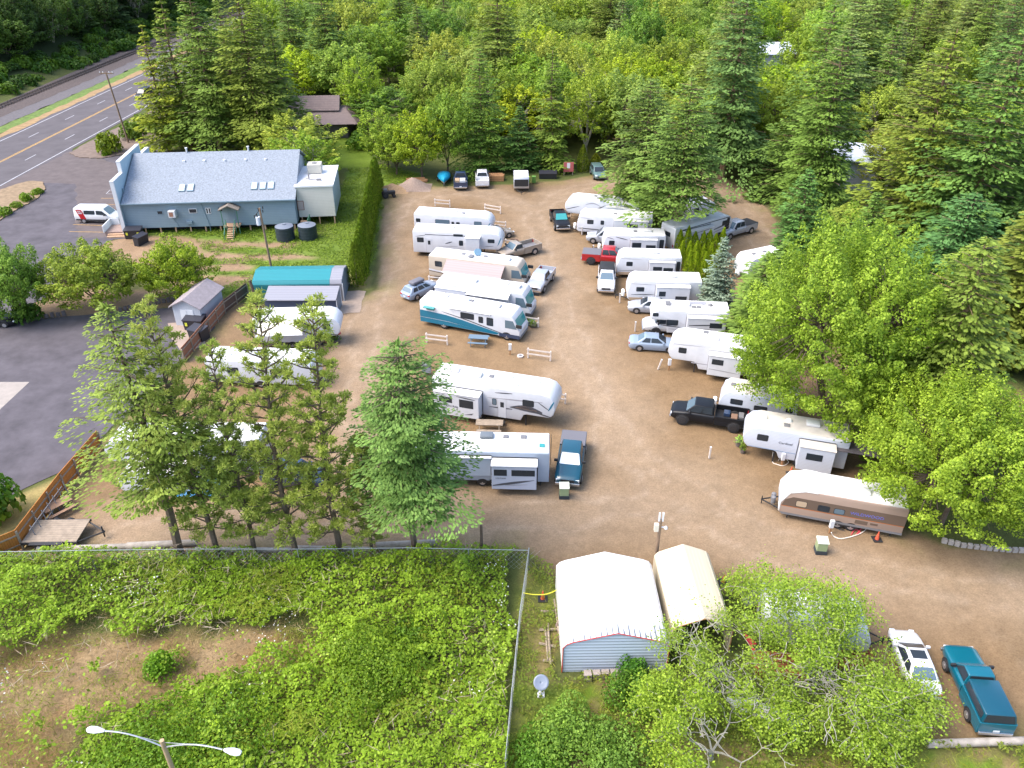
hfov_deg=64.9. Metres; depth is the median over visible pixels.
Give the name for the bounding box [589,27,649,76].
broadleaf tree
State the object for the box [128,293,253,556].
pine tree
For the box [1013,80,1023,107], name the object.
alder tree
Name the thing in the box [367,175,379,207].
arborvitae
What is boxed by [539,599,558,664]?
timber rack
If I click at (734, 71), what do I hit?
fir tree
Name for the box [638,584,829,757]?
twisted tree
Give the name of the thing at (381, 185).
arborvitae
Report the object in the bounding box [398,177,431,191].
gravel pile
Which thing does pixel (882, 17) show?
fir tree
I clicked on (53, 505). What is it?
picnic table
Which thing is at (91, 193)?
worn parking bay
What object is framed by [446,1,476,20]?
alder tree
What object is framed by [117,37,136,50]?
shrub
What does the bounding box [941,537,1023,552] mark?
stone edging
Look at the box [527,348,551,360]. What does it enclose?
rail fence
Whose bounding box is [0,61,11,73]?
shrub
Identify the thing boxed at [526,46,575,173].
fir tree
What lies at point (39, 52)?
shrub
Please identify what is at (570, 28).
broadleaf tree
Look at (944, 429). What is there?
broadleaf tree
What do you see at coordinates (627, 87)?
broadleaf tree
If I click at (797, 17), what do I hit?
alder tree
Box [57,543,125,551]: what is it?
log
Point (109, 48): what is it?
shrub
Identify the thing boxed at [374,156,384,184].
arborvitae
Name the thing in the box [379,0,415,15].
alder tree
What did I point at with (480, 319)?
window
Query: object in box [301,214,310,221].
wooden stair
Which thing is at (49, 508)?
metal rack
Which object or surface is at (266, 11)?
broadleaf tree
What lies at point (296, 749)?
bramble thicket
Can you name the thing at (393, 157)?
broadleaf tree
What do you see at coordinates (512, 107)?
alder tree
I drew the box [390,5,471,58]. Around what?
broadleaf tree
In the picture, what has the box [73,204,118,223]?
passenger van
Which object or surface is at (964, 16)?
fir tree
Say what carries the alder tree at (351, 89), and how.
on the ground at (646, 460)
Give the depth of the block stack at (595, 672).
44.95 m
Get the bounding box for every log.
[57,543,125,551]
[126,539,197,548]
[194,547,290,551]
[298,545,369,551]
[376,539,436,549]
[925,736,1023,747]
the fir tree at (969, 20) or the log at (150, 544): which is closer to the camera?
the log at (150, 544)
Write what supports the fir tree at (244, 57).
on the ground at (646, 460)
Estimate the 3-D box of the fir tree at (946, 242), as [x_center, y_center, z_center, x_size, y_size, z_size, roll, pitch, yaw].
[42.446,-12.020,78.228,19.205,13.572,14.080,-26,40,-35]
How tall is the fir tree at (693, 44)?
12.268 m
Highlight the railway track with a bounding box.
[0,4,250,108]
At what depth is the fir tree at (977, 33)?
154.66 m
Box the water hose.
[831,529,865,538]
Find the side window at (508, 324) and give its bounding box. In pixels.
[505,320,516,329]
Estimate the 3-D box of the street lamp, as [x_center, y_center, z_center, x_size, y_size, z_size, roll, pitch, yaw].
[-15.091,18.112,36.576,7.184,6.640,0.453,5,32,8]
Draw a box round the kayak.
[745,634,761,650]
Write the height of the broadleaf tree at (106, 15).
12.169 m
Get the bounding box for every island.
[0,181,45,220]
[69,110,164,158]
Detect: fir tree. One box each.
[54,301,254,556]
[68,0,98,39]
[98,0,140,30]
[112,0,140,20]
[129,25,196,152]
[143,0,211,151]
[155,38,186,133]
[157,0,172,12]
[163,0,256,151]
[172,17,213,142]
[197,32,234,86]
[201,0,262,150]
[204,0,310,158]
[231,33,253,77]
[248,25,322,146]
[250,14,294,111]
[273,0,329,95]
[302,0,355,97]
[336,336,484,557]
[349,0,383,27]
[374,0,424,72]
[387,3,437,88]
[424,50,466,122]
[430,0,455,33]
[446,48,513,181]
[463,0,531,122]
[493,106,547,171]
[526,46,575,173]
[586,0,639,44]
[592,78,679,227]
[605,1,631,44]
[618,76,727,227]
[667,0,778,201]
[682,38,702,62]
[683,0,760,126]
[715,251,796,363]
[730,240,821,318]
[742,3,856,205]
[769,28,884,141]
[769,32,872,226]
[769,167,829,259]
[789,1,824,44]
[807,29,982,253]
[823,192,894,280]
[827,0,884,99]
[827,12,867,99]
[836,236,1023,496]
[837,0,895,92]
[840,0,879,29]
[850,0,909,31]
[854,21,905,140]
[859,51,949,144]
[864,1,895,31]
[866,18,909,121]
[872,0,900,17]
[873,65,963,130]
[883,0,923,74]
[884,29,1023,274]
[888,24,924,101]
[890,192,1016,334]
[894,0,930,44]
[898,6,948,79]
[909,211,1023,380]
[911,0,960,50]
[929,0,952,16]
[937,0,999,57]
[940,135,1023,275]
[944,0,996,30]
[949,0,974,41]
[966,0,996,49]
[966,0,1008,60]
[967,0,1023,53]
[968,0,1023,100]
[975,48,1023,114]
[978,0,1023,83]
[980,262,1023,370]
[1011,33,1023,96]
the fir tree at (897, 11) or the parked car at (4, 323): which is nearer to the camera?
the parked car at (4, 323)
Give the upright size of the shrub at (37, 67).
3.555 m
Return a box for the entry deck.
[102,218,124,237]
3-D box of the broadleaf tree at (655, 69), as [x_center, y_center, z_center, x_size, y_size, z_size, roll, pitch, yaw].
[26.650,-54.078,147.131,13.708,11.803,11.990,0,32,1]
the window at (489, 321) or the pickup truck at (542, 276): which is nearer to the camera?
the window at (489, 321)
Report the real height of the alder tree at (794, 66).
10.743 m
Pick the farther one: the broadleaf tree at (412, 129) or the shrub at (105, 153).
the shrub at (105, 153)
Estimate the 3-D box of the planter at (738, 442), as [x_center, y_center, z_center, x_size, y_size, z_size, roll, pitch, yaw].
[17.964,4.426,63.519,0.995,0.994,0.849,0,32,0]
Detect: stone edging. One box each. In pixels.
[19,310,65,319]
[118,297,174,311]
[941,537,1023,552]
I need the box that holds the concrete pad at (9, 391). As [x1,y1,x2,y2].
[0,382,28,408]
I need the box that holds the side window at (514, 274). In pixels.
[511,270,521,278]
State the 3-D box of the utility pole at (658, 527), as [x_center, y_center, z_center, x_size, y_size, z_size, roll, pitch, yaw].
[9.283,10.084,50.838,0.850,5.085,0.257,0,32,0]
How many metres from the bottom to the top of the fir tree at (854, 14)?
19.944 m
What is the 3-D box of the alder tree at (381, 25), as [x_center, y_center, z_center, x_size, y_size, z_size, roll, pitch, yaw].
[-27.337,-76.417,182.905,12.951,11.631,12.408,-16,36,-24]
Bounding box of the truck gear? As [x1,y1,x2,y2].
[724,409,743,419]
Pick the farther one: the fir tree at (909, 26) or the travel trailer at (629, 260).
the fir tree at (909, 26)
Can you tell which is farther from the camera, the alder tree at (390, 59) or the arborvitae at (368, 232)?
the alder tree at (390, 59)
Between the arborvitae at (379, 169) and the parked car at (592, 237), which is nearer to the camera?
the parked car at (592, 237)
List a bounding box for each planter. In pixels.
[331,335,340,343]
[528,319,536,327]
[734,434,743,446]
[739,443,746,453]
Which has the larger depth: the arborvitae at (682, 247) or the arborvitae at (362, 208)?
the arborvitae at (362, 208)
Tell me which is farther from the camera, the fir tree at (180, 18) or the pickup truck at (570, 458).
the fir tree at (180, 18)
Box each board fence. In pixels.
[0,530,23,557]
[15,473,64,548]
[59,430,102,490]
[180,300,225,359]
[223,283,248,313]
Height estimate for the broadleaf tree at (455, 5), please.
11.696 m
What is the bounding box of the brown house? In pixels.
[286,95,359,137]
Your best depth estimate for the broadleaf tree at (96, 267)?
80.03 m
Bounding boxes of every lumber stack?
[406,177,427,181]
[489,173,504,180]
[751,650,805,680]
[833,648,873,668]
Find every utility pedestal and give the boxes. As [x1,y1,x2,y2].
[509,343,511,354]
[668,359,671,369]
[781,453,785,464]
[828,520,834,533]
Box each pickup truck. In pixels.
[452,171,468,188]
[474,169,489,186]
[495,238,542,255]
[527,265,555,292]
[549,209,569,229]
[554,430,586,486]
[581,245,619,264]
[596,261,616,292]
[669,396,749,432]
[717,217,757,239]
[940,645,1017,736]
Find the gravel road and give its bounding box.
[0,0,278,125]
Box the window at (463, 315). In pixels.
[460,312,473,319]
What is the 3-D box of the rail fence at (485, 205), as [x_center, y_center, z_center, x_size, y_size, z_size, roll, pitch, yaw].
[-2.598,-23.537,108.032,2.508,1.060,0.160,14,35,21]
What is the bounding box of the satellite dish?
[533,674,548,697]
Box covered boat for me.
[437,171,450,185]
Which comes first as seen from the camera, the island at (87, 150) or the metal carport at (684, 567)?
the metal carport at (684, 567)
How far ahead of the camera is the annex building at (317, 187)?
103.37 m
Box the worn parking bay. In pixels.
[74,166,119,237]
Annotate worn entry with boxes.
[0,151,116,188]
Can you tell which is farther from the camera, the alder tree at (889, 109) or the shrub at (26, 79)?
the shrub at (26, 79)
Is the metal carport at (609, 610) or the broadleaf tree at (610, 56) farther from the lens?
the broadleaf tree at (610, 56)
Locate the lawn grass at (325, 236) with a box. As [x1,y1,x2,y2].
[144,167,418,298]
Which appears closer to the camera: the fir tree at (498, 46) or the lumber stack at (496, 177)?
the lumber stack at (496, 177)
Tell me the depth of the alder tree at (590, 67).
138.52 m
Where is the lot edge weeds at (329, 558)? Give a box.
[29,545,530,569]
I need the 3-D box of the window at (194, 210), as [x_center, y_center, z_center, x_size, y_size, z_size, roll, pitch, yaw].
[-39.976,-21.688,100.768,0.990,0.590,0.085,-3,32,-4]
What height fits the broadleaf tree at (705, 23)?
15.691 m
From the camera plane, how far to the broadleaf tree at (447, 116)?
117.13 m
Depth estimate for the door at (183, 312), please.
79.99 m
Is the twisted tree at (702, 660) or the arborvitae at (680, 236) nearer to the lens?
the twisted tree at (702, 660)
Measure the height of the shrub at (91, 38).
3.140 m
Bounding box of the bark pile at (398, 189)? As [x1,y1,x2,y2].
[382,183,407,193]
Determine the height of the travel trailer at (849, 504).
2.973 m
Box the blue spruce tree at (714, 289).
[695,236,737,307]
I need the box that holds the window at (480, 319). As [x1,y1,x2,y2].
[478,316,482,322]
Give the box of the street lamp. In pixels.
[86,726,241,767]
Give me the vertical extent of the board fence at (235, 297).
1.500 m
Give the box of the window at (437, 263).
[435,261,441,266]
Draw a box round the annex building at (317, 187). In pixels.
[294,161,340,223]
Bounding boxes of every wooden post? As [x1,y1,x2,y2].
[248,280,258,306]
[480,525,483,558]
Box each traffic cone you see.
[538,591,547,602]
[718,576,727,585]
[871,532,882,541]
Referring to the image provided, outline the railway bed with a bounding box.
[0,0,275,116]
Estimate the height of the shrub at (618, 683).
2.039 m
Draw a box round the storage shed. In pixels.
[168,278,223,324]
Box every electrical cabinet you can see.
[559,482,569,499]
[813,536,829,554]
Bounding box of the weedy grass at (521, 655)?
[499,552,1023,767]
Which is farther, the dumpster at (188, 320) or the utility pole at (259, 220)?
the utility pole at (259, 220)
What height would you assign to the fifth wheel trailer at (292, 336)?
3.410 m
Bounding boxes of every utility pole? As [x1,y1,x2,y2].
[99,71,128,142]
[254,206,271,265]
[654,512,667,554]
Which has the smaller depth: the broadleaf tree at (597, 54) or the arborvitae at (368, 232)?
the arborvitae at (368, 232)
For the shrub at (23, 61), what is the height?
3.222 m
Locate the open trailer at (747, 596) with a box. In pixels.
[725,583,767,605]
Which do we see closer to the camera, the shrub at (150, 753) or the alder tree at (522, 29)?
the shrub at (150, 753)
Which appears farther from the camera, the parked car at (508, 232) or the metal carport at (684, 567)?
the parked car at (508, 232)
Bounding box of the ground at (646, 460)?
[0,0,1023,767]
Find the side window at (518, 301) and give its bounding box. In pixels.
[515,298,526,307]
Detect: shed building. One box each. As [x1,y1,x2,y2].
[757,42,797,66]
[834,140,885,192]
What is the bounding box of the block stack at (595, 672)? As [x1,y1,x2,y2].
[583,669,626,681]
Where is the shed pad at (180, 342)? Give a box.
[168,323,204,349]
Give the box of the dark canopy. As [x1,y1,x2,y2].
[837,442,891,471]
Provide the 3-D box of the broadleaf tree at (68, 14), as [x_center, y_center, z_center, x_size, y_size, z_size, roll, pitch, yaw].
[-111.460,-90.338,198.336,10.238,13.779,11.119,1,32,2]
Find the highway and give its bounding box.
[0,1,301,185]
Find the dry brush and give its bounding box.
[0,554,515,767]
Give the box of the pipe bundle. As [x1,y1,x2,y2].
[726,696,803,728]
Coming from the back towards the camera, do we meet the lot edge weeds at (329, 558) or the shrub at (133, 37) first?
the shrub at (133, 37)
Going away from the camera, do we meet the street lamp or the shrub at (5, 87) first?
the street lamp
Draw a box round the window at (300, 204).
[297,201,304,209]
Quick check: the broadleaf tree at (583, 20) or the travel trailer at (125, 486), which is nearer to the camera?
the travel trailer at (125, 486)
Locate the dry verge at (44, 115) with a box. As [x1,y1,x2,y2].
[0,27,236,137]
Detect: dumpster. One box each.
[123,225,143,238]
[131,231,148,246]
[181,313,205,329]
[186,322,209,341]
[539,170,556,178]
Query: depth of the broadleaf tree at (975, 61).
136.25 m
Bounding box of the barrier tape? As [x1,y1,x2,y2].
[524,590,556,594]
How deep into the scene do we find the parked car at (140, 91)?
164.06 m
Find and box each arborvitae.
[347,241,363,286]
[350,237,366,281]
[353,237,368,276]
[354,229,367,266]
[355,215,372,252]
[356,221,369,258]
[356,233,369,271]
[357,215,371,256]
[357,226,369,266]
[359,212,369,236]
[360,204,372,240]
[361,197,375,232]
[361,211,372,246]
[362,185,377,220]
[362,199,373,238]
[363,191,375,225]
[364,195,375,230]
[365,167,380,201]
[366,184,377,214]
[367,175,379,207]
[367,181,378,216]
[368,160,380,191]
[368,179,377,209]
[371,166,381,198]
[373,159,383,192]
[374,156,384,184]
[577,144,589,172]
[588,153,602,169]
[674,229,684,248]
[678,240,686,268]
[682,241,694,267]
[682,250,693,271]
[684,225,692,254]
[688,240,700,267]
[689,252,700,276]
[691,231,698,247]
[697,231,707,256]
[698,252,709,283]
[699,244,707,270]
[704,253,717,281]
[705,229,712,250]
[707,242,714,265]
[709,233,718,252]
[715,244,721,269]
[716,227,727,254]
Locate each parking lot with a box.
[0,144,158,312]
[0,307,214,493]
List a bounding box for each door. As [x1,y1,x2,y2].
[179,309,186,318]
[186,310,193,314]
[227,208,236,222]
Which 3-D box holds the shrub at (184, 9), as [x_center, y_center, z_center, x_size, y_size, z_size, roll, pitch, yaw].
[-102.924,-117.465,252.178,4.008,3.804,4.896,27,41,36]
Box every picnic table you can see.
[42,495,76,518]
[468,334,489,345]
[475,419,502,431]
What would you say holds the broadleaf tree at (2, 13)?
on the ground at (646, 460)
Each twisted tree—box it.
[614,633,822,767]
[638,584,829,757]
[716,552,964,767]
[771,606,965,760]
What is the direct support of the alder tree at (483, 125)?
on the ground at (646, 460)
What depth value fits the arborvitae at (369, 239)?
94.97 m
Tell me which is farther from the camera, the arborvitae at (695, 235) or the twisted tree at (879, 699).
the arborvitae at (695, 235)
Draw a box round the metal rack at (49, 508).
[29,481,68,534]
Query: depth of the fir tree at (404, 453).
46.41 m
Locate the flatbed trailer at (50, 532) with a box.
[20,517,105,551]
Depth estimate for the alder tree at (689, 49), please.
163.16 m
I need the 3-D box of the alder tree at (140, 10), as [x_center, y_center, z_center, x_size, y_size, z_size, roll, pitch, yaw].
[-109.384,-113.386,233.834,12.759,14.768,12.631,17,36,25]
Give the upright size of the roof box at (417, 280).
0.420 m
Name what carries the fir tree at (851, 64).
on the ground at (646, 460)
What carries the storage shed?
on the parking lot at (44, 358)
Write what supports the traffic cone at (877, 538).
on the ground at (646, 460)
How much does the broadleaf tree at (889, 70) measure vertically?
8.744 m
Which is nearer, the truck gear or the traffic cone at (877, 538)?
the traffic cone at (877, 538)
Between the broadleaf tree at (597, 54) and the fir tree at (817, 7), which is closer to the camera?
the broadleaf tree at (597, 54)
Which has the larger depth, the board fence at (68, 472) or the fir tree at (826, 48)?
the fir tree at (826, 48)
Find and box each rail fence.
[425,333,447,344]
[434,198,449,206]
[484,204,500,213]
[526,316,538,326]
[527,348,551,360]
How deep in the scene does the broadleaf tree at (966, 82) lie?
121.60 m
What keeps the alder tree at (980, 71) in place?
on the ground at (646, 460)
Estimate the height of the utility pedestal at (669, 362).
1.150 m
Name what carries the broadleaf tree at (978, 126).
on the ground at (646, 460)
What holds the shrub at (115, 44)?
on the ground at (646, 460)
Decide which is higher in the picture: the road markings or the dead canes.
the road markings
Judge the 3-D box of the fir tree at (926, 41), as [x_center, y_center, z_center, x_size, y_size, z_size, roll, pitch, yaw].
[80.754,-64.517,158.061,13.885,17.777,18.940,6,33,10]
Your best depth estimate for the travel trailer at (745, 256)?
90.06 m
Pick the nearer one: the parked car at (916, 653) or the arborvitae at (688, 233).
the parked car at (916, 653)
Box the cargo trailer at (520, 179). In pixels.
[513,170,528,193]
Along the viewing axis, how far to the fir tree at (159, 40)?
133.94 m
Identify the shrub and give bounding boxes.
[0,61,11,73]
[0,71,8,83]
[0,77,23,89]
[0,81,19,94]
[0,206,12,216]
[0,473,26,525]
[4,61,21,70]
[9,73,38,86]
[9,201,23,208]
[10,53,32,68]
[10,301,44,325]
[18,192,34,201]
[26,61,52,73]
[27,50,47,56]
[28,54,43,61]
[29,74,44,81]
[30,187,43,194]
[34,56,59,70]
[51,52,70,60]
[54,58,71,69]
[58,41,81,49]
[60,46,79,55]
[68,59,85,69]
[71,55,92,65]
[80,42,101,52]
[82,33,104,43]
[83,677,287,767]
[85,51,99,62]
[89,26,106,37]
[94,130,123,153]
[96,49,108,57]
[100,39,126,50]
[100,44,116,54]
[101,149,112,155]
[106,27,125,40]
[113,22,131,29]
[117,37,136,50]
[118,120,146,139]
[123,34,138,43]
[125,19,140,28]
[131,18,145,25]
[132,112,161,132]
[135,34,148,44]
[136,17,149,27]
[140,28,157,37]
[142,649,183,687]
[147,14,162,20]
[148,20,166,29]
[152,28,169,35]
[166,13,177,22]
[166,22,182,32]
[168,10,185,19]
[170,5,180,10]
[178,3,190,13]
[190,0,206,6]
[191,10,208,15]
[199,6,211,15]
[204,1,216,8]
[210,8,218,16]
[315,620,439,729]
[318,133,334,146]
[345,130,372,149]
[389,614,437,661]
[506,720,572,767]
[527,689,619,767]
[573,714,655,767]
[601,667,656,728]
[616,653,648,684]
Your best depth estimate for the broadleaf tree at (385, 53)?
161.94 m
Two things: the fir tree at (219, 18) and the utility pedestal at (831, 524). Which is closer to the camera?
the utility pedestal at (831, 524)
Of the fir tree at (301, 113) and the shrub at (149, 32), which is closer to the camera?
the fir tree at (301, 113)
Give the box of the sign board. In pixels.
[564,162,573,174]
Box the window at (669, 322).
[666,320,677,325]
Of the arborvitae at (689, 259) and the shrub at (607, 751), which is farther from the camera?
the arborvitae at (689, 259)
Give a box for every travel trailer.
[112,454,204,495]
[204,346,332,387]
[422,431,551,489]
[571,208,652,232]
[595,227,665,248]
[615,271,701,300]
[616,248,681,275]
[680,197,717,215]
[713,377,799,414]
[731,245,778,277]
[757,588,884,651]
[761,470,909,535]
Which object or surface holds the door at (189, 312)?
in the storage shed
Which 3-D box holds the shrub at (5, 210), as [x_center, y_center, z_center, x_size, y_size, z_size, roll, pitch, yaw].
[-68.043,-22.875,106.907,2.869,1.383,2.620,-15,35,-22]
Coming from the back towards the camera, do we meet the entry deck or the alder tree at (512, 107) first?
the alder tree at (512, 107)
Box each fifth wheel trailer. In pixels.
[105,422,270,470]
[252,306,342,347]
[412,223,504,255]
[414,206,495,225]
[432,363,561,424]
[565,193,641,213]
[661,210,731,248]
[668,327,761,378]
[743,410,850,473]
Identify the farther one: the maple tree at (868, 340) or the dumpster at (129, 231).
the dumpster at (129, 231)
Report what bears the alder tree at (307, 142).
on the ground at (646, 460)
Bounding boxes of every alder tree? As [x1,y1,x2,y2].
[0,17,11,49]
[25,0,71,42]
[65,0,102,26]
[121,0,154,17]
[124,0,152,11]
[169,0,183,4]
[242,0,286,39]
[249,26,275,55]
[253,109,348,160]
[255,34,300,71]
[267,128,340,171]
[299,28,367,70]
[333,56,387,125]
[344,85,425,128]
[366,40,412,82]
[368,22,408,71]
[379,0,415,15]
[427,81,475,133]
[435,6,476,40]
[439,107,511,148]
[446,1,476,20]
[447,3,471,36]
[450,26,483,54]
[452,40,478,72]
[493,84,564,149]
[504,22,544,51]
[536,13,564,29]
[552,65,619,154]
[558,48,604,125]
[563,34,596,42]
[566,33,604,62]
[568,39,600,70]
[587,49,655,128]
[607,31,650,59]
[608,0,659,32]
[610,40,667,76]
[645,72,700,100]
[668,38,705,63]
[671,89,742,148]
[750,1,805,41]
[758,128,804,168]
[764,61,810,93]
[774,8,815,41]
[775,6,807,31]
[802,31,862,75]
[834,108,884,142]
[836,4,850,14]
[846,80,917,144]
[853,121,934,193]
[864,26,907,57]
[889,7,924,29]
[909,62,940,84]
[943,0,984,22]
[955,57,1018,95]
[967,99,1023,169]
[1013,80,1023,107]
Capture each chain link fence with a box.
[0,547,533,569]
[505,548,528,767]
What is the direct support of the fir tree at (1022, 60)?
on the ground at (646, 460)
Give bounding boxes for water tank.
[275,223,294,242]
[297,222,317,241]
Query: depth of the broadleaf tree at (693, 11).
199.07 m
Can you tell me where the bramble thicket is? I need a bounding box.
[0,533,516,767]
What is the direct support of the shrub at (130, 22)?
on the ground at (646, 460)
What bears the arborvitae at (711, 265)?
on the ground at (646, 460)
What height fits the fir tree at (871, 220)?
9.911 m
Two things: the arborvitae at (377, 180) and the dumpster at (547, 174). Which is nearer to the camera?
the arborvitae at (377, 180)
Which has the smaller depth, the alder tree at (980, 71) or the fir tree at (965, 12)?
the alder tree at (980, 71)
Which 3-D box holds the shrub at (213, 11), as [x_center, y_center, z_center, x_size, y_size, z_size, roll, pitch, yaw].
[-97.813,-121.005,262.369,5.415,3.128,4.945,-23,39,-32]
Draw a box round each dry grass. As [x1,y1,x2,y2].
[0,627,315,767]
[268,629,299,676]
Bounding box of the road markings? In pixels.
[0,65,188,185]
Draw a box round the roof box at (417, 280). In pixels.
[408,277,423,285]
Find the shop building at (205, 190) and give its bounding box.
[109,144,309,239]
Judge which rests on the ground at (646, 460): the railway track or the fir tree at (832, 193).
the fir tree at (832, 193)
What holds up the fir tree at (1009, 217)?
on the ground at (646, 460)
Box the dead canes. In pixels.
[0,539,506,767]
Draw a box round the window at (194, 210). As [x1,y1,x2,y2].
[188,208,196,212]
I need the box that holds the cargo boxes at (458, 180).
[455,178,464,182]
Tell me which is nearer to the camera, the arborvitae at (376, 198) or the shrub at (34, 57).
the arborvitae at (376, 198)
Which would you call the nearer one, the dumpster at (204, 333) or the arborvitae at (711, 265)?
the dumpster at (204, 333)
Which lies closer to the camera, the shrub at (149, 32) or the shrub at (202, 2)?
the shrub at (149, 32)
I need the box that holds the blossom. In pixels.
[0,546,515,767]
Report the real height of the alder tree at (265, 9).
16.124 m
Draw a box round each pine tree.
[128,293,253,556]
[186,338,277,555]
[213,288,336,559]
[262,291,383,555]
[336,430,394,555]
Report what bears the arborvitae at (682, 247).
on the ground at (646, 460)
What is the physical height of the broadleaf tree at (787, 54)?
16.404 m
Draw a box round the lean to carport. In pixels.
[264,286,341,309]
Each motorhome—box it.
[420,290,530,339]
[428,247,532,282]
[434,272,538,314]
[641,299,729,332]
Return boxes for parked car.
[0,313,19,327]
[134,86,152,98]
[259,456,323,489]
[400,280,435,299]
[493,225,513,237]
[586,227,607,243]
[589,162,605,179]
[628,296,661,313]
[629,332,670,353]
[887,628,942,699]
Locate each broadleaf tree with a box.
[0,0,24,42]
[0,0,37,22]
[0,0,43,50]
[0,15,38,55]
[0,236,55,320]
[20,10,58,43]
[33,236,142,310]
[40,0,85,35]
[76,0,123,27]
[132,232,221,299]
[137,0,169,13]
[184,23,243,70]
[215,18,256,56]
[240,0,284,33]
[254,43,331,95]
[272,0,314,24]
[276,24,323,50]
[280,0,346,41]
[298,41,377,104]
[309,0,380,38]
[324,21,411,87]
[356,105,410,167]
[360,0,403,20]
[372,127,418,174]
[390,3,436,26]
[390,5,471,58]
[390,66,449,98]
[390,104,447,176]
[400,50,463,114]
[403,0,427,11]
[405,27,472,79]
[417,0,453,14]
[418,89,478,171]
[430,0,486,22]
[445,40,513,86]
[448,57,530,138]
[453,26,503,45]
[458,78,510,108]
[462,0,501,9]
[467,0,516,35]
[495,0,536,24]
[495,46,572,125]
[502,2,566,41]
[505,22,583,60]
[511,28,581,90]
[513,60,591,128]
[516,0,563,26]
[537,0,577,18]
[545,2,570,22]
[549,16,596,43]
[554,0,618,31]
[558,71,651,140]
[566,16,605,37]
[577,36,619,65]
[584,67,677,155]
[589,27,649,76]
[603,0,647,26]
[612,7,677,54]
[619,97,714,151]
[623,90,679,126]
[627,52,689,96]
[635,31,702,76]
[636,3,689,36]
[638,0,690,21]
[646,32,697,52]
[661,18,703,56]
[663,1,711,27]
[663,55,720,96]
[680,20,709,43]
[685,1,741,48]
[688,20,750,69]
[691,0,726,14]
[703,12,772,72]
[707,0,743,21]
[725,0,783,41]
[727,54,804,140]
[738,71,815,165]
[749,59,850,134]
[774,0,802,18]
[777,19,839,74]
[791,0,841,18]
[794,1,861,53]
[839,0,866,9]
[853,360,1023,550]
[859,34,894,63]
[868,56,907,82]
[881,81,973,118]
[893,0,924,14]
[912,115,1022,183]
[918,35,981,92]
[926,38,989,69]
[926,92,1023,168]
[935,78,1023,133]
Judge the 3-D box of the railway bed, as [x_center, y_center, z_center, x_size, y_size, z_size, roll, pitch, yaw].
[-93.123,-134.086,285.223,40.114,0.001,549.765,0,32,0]
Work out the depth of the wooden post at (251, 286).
83.22 m
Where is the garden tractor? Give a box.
[381,188,395,198]
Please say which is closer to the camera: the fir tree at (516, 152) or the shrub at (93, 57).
the fir tree at (516, 152)
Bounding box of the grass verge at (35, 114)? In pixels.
[0,21,242,132]
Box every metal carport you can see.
[252,265,349,301]
[555,552,669,671]
[652,544,733,652]
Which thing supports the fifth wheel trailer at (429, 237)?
on the ground at (646, 460)
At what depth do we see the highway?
144.25 m
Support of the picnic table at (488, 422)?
on the ground at (646, 460)
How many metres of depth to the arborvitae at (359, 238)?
89.60 m
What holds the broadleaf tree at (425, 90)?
on the ground at (646, 460)
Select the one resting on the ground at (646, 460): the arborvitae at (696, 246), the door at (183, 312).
the arborvitae at (696, 246)
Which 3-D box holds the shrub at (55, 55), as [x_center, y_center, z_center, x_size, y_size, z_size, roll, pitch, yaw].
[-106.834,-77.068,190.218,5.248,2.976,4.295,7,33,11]
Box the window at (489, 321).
[486,317,492,325]
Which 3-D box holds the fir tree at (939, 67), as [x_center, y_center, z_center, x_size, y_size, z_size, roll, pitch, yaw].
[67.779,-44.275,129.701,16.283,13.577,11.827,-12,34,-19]
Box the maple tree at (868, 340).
[730,200,979,442]
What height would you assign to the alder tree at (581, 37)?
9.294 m
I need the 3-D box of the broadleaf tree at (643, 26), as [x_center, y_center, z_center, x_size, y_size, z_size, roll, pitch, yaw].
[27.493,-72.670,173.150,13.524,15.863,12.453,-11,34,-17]
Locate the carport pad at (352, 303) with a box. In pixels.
[340,290,365,313]
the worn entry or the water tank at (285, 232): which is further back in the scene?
the worn entry
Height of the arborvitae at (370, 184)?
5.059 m
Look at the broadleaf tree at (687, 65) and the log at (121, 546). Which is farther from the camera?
the broadleaf tree at (687, 65)
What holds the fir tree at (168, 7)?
on the ground at (646, 460)
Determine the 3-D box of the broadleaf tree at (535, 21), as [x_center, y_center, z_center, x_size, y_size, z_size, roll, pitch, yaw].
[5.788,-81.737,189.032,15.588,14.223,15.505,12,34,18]
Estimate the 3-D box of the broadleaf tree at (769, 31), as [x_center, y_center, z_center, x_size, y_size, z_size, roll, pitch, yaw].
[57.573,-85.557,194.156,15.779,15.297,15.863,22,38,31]
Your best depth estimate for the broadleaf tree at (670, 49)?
149.20 m

